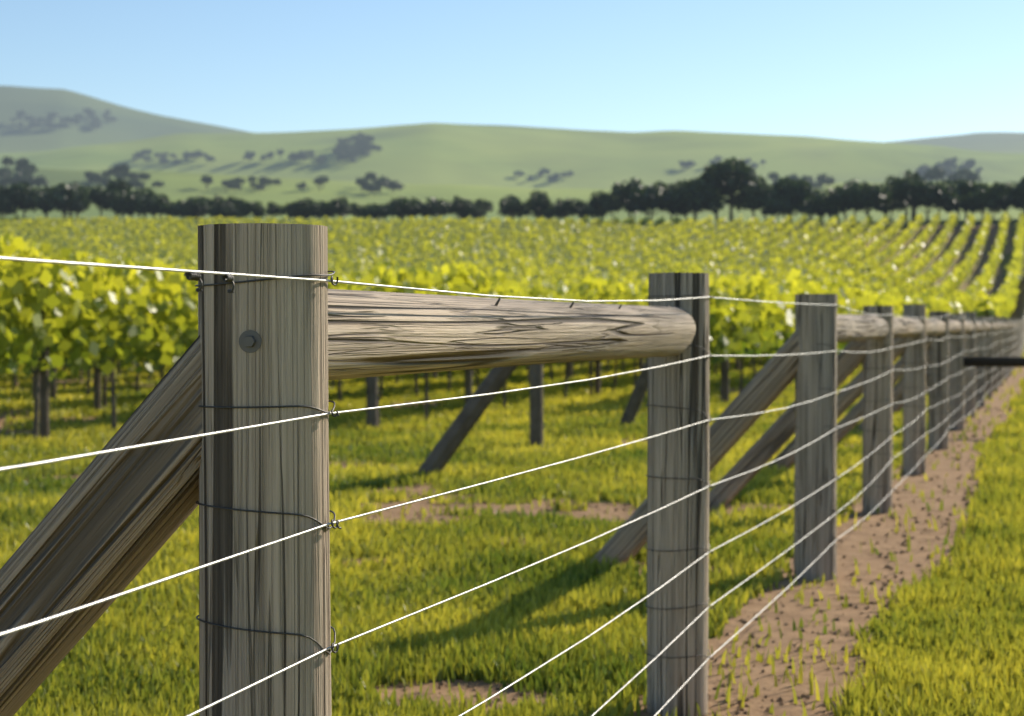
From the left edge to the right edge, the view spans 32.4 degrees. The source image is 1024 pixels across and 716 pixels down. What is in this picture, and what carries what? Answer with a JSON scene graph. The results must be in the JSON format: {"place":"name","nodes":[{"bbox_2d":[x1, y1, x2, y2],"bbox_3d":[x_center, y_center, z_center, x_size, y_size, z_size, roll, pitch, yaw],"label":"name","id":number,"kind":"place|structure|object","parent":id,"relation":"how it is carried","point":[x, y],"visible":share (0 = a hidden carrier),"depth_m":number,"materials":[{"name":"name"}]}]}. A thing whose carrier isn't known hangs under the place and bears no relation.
{"place":"outdoors","nodes":[
{"label":"outdoors","id":0,"kind":"place"},
{"bbox_2d":[0,352,1023,715],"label":"grass","id":1,"kind":"structure","parent":0,"point":[486,632],"depth_m":7.86,"materials":[{"name":"green plant"}]},
{"bbox_2d":[0,85,1023,715],"bbox_3d":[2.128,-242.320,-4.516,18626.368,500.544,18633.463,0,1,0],"label":"ground","id":2,"kind":"structure","parent":0,"point":[444,161],"depth_m":1900.34,"materials":[{"name":"green plant"}]},
{"bbox_2d":[1,404,1010,715],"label":"soil clods","id":3,"kind":"object","parent":2,"relation":"on","point":[903,544],"visible":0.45,"depth_m":7.95,"materials":[{"name":"brown soil"}]},
{"bbox_2d":[0,223,1023,715],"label":"fence","id":4,"kind":"object","parent":2,"relation":"on","point":[226,425],"visible":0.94,"depth_m":2.49,"materials":[{"name":"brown wood"}]},
{"bbox_2d":[0,212,1023,475],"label":"vineyard","id":5,"kind":"object","parent":2,"relation":"on","point":[56,316],"visible":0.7,"depth_m":103.19,"materials":[{"name":"green plant"}]},
{"bbox_2d":[0,107,1023,223],"bbox_3d":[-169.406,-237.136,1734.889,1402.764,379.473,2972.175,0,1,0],"label":"trees","id":6,"kind":"object","parent":2,"relation":"on","point":[712,185],"visible":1,"depth_m":295.01,"materials":[{"name":"green plant"}]},
{"bbox_2d":[963,357,1023,366],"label":"side gate rail","id":7,"kind":"object","parent":2,"relation":"on","point":[993,361],"visible":1,"depth_m":18.69,"materials":[{"name":"black metal"}]},
{"bbox_2d":[0,0,1023,141],"label":"sky","id":8,"kind":"structure","parent":0,"point":[857,70],"materials":[{"name":"blue"}]}
]}

